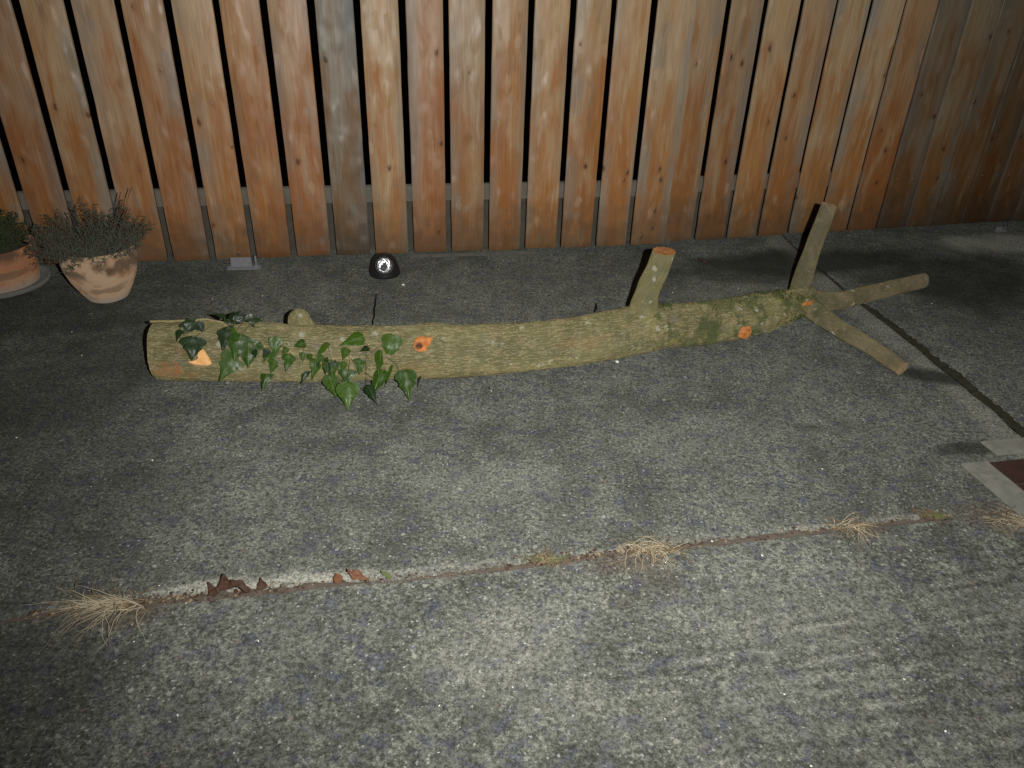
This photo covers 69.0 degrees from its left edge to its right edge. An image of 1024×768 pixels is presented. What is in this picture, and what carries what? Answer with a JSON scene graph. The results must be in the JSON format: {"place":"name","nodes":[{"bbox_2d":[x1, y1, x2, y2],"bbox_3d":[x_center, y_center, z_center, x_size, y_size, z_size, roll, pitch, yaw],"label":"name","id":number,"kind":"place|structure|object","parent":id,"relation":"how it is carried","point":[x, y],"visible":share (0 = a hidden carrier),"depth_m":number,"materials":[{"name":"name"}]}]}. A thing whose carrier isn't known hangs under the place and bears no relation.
{"place":"outdoors","nodes":[
{"label":"outdoors","id":0,"kind":"place"},
{"bbox_2d":[0,0,922,190],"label":"ground","id":1,"kind":"structure","parent":0,"point":[271,69],"depth_m":8.39,"materials":[{"name":"soil"}]},
{"bbox_2d":[0,231,1023,621],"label":"concrete slab","id":2,"kind":"structure","parent":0,"point":[314,481],"depth_m":2.32,"materials":[{"name":"grey concrete"}]},
{"bbox_2d":[0,265,50,298],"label":"pot saucer","id":3,"kind":"object","parent":2,"relation":"on","point":[44,278],"visible":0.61,"depth_m":3.20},
{"bbox_2d":[0,232,40,293],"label":"terracotta pot","id":4,"kind":"object","parent":3,"relation":"on","point":[18,271],"visible":0.62,"depth_m":3.13,"materials":[{"name":"ceramic"}]},
{"bbox_2d":[0,209,39,253],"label":"leafy shrub","id":5,"kind":"object","parent":4,"relation":"on","point":[8,236],"visible":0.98,"depth_m":3.15,"materials":[{"name":"green plant"}]},
{"bbox_2d":[58,237,137,303],"bbox_3d":[-1.701,-0.465,3.097,0.289,0.223,0.287,2,30,0],"label":"terracotta pot","id":6,"kind":"object","parent":2,"relation":"on","point":[111,280],"visible":0.69,"depth_m":3.00,"materials":[{"name":"ceramic"}]},
{"bbox_2d":[22,188,155,271],"bbox_3d":[-1.708,-0.642,2.994,0.501,0.287,0.502,-23,38,-36],"label":"lavender bush","id":7,"kind":"object","parent":6,"relation":"on","point":[100,242],"visible":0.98,"depth_m":2.97,"materials":[{"name":"green plant"}]},
{"bbox_2d":[227,255,260,269],"bbox_3d":[-1.250,-0.566,3.466,0.150,0.058,0.044,-3,30,-8],"label":"post anchor","id":8,"kind":"object","parent":2,"relation":"on","point":[241,263],"visible":1,"depth_m":3.47,"materials":[{"name":"silver metal"}]},
{"bbox_2d":[0,0,696,264],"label":"board fence","id":9,"kind":"object","parent":2,"relation":"on","point":[224,214],"visible":0.96,"depth_m":3.33,"materials":[{"name":"brown wood"}]},
{"bbox_2d":[372,294,376,324],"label":"twig","id":10,"kind":"object","parent":2,"relation":"on","point":[374,308],"visible":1,"depth_m":3.11,"materials":[{"name":"brown wood"}]},
{"bbox_2d":[369,252,399,278],"bbox_3d":[-0.591,-0.557,3.443,0.144,0.105,0.153,2,30,0],"label":"solar spotlight","id":11,"kind":"object","parent":2,"relation":"on","point":[384,265],"visible":1,"depth_m":3.40,"materials":[{"name":"black plastic"}]},
{"bbox_2d":[410,250,535,257],"bbox_3d":[-0.188,-0.648,3.718,0.637,0.009,0.029,-4,30,-10],"label":"mortar strip","id":12,"kind":"object","parent":2,"relation":"on","point":[471,254],"visible":1,"depth_m":3.71,"materials":[{"name":"grey concrete"}]},
{"bbox_2d":[3,511,1010,621],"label":"pavement crack","id":13,"kind":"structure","parent":2,"relation":"on","point":[306,586],"depth_m":1.81,"materials":[{"name":"brown soil"}]},
{"bbox_2d":[24,580,129,625],"bbox_3d":[-0.961,0.494,1.674,0.204,0.019,0.128,2,30,0],"label":"grass tuft","id":14,"kind":"object","parent":13,"relation":"on","point":[75,604],"visible":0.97,"depth_m":1.68,"materials":[{"name":"plant"}]},
{"bbox_2d":[28,573,172,654],"bbox_3d":[-0.939,0.491,1.653,0.335,0.046,0.253,2,30,0],"label":"grass tuft","id":15,"kind":"object","parent":13,"relation":"on","point":[121,602],"visible":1,"depth_m":1.67,"materials":[{"name":"plant"}]},
{"bbox_2d":[215,573,233,590],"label":"dead leaf","id":16,"kind":"object","parent":13,"relation":"on","point":[224,583],"visible":1,"depth_m":1.73,"materials":[{"name":"brown plant"}]},
{"bbox_2d":[231,579,249,592],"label":"dead leaf","id":17,"kind":"object","parent":13,"relation":"on","point":[242,586],"visible":1,"depth_m":1.73,"materials":[{"name":"brown plant"}]},
{"bbox_2d":[257,577,267,589],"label":"dead leaf","id":18,"kind":"object","parent":13,"relation":"on","point":[261,584],"visible":1,"depth_m":1.74,"materials":[{"name":"brown plant"}]},
{"bbox_2d":[333,573,342,583],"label":"dead leaf","id":19,"kind":"object","parent":13,"relation":"on","point":[337,578],"visible":1,"depth_m":1.76,"materials":[{"name":"orange plant"}]},
{"bbox_2d":[347,568,368,580],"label":"dead leaf","id":20,"kind":"object","parent":13,"relation":"on","point":[355,574],"visible":1,"depth_m":1.76,"materials":[{"name":"brown plant"}]},
{"bbox_2d":[0,513,931,624],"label":"leaf litter","id":21,"kind":"object","parent":13,"relation":"on","point":[236,591],"visible":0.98,"depth_m":1.78,"materials":[{"name":"plant"}]},
{"bbox_2d":[207,581,217,594],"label":"dead leaf","id":22,"kind":"object","parent":21,"relation":"on","point":[212,589],"visible":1,"depth_m":1.72,"materials":[{"name":"brown plant"}]},
{"bbox_2d":[380,570,391,578],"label":"dead leaf","id":23,"kind":"object","parent":21,"relation":"on","point":[386,574],"visible":1,"depth_m":1.78,"materials":[{"name":"green plant"}]},
{"bbox_2d":[513,544,571,569],"bbox_3d":[0.077,0.427,1.849,0.147,0.022,0.080,2,30,0],"label":"weed","id":24,"kind":"object","parent":13,"relation":"on","point":[550,559],"visible":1,"depth_m":1.85,"materials":[{"name":"plant"}]},
{"bbox_2d":[587,530,692,581],"bbox_3d":[0.325,0.417,1.860,0.275,0.043,0.182,2,30,0],"label":"grass tuft","id":25,"kind":"object","parent":13,"relation":"on","point":[649,547],"visible":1,"depth_m":1.88,"materials":[{"name":"plant"}]},
{"bbox_2d":[822,510,883,551],"bbox_3d":[0.910,0.386,1.968,0.156,0.022,0.183,2,30,0],"label":"grass tuft","id":26,"kind":"object","parent":13,"relation":"on","point":[847,525],"visible":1,"depth_m":1.99,"materials":[{"name":"plant"}]},
{"bbox_2d":[896,507,951,526],"bbox_3d":[1.137,0.357,2.033,0.176,0.022,0.082,2,30,0],"label":"weed","id":27,"kind":"object","parent":13,"relation":"on","point":[937,516],"visible":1,"depth_m":2.04,"materials":[{"name":"plant"}]},
{"bbox_2d":[12,267,1006,766],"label":"grit","id":28,"kind":"object","parent":2,"relation":"on","point":[510,575],"visible":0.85,"depth_m":1.84,"materials":[{"name":"concrete"}]},
{"bbox_2d":[147,202,928,381],"bbox_3d":[0.420,-0.299,2.674,3.278,0.481,0.697,-7,31,-15],"label":"sawn trunk","id":29,"kind":"object","parent":2,"relation":"on","point":[644,322],"visible":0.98,"depth_m":2.63,"materials":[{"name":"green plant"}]},
{"bbox_2d":[150,311,421,409],"bbox_3d":[-0.764,-0.082,2.455,0.925,0.253,0.250,2,30,0],"label":"ivy vine","id":30,"kind":"object","parent":29,"relation":"on","point":[247,349],"visible":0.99,"depth_m":2.46,"materials":[{"name":"green plant"}]},
{"bbox_2d":[0,511,1023,767],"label":"concrete slab","id":31,"kind":"structure","parent":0,"point":[712,655],"depth_m":1.56,"materials":[{"name":"grey concrete"}]},
{"bbox_2d":[952,501,1023,540],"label":"grass tuft","id":32,"kind":"object","parent":31,"relation":"on","point":[1014,519],"visible":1,"depth_m":2.03,"materials":[{"name":"plant"}]},
{"bbox_2d":[961,438,1023,517],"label":"kerb","id":33,"kind":"structure","parent":31,"relation":"on","point":[1001,486],"depth_m":2.21,"materials":[{"name":"concrete"}]},
{"bbox_2d":[784,221,1023,429],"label":"concrete slab","id":34,"kind":"structure","parent":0,"point":[972,291],"depth_m":3.54,"materials":[{"name":"grey concrete"}]},
{"bbox_2d":[664,0,1023,240],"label":"board fence","id":35,"kind":"object","parent":34,"relation":"on","point":[959,156],"visible":0.96,"depth_m":3.85,"materials":[{"name":"brown wood"}]},
{"bbox_2d":[795,246,1023,437],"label":"joint moss","id":36,"kind":"object","parent":34,"relation":"on","point":[1007,418],"visible":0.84,"depth_m":2.79,"materials":[{"name":"green plant"}]},
{"bbox_2d":[995,226,1006,231],"bbox_3d":[2.832,-0.898,4.313,0.075,0.029,0.022,-5,31,-12],"label":"post anchor","id":37,"kind":"object","parent":34,"relation":"on","point":[998,229],"visible":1,"depth_m":4.32,"materials":[{"name":"silver metal"}]},
{"bbox_2d":[990,459,1023,490],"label":"brick paving","id":38,"kind":"structure","parent":0,"point":[1012,471],"depth_m":2.24,"materials":[{"name":"red brick"}]}
]}

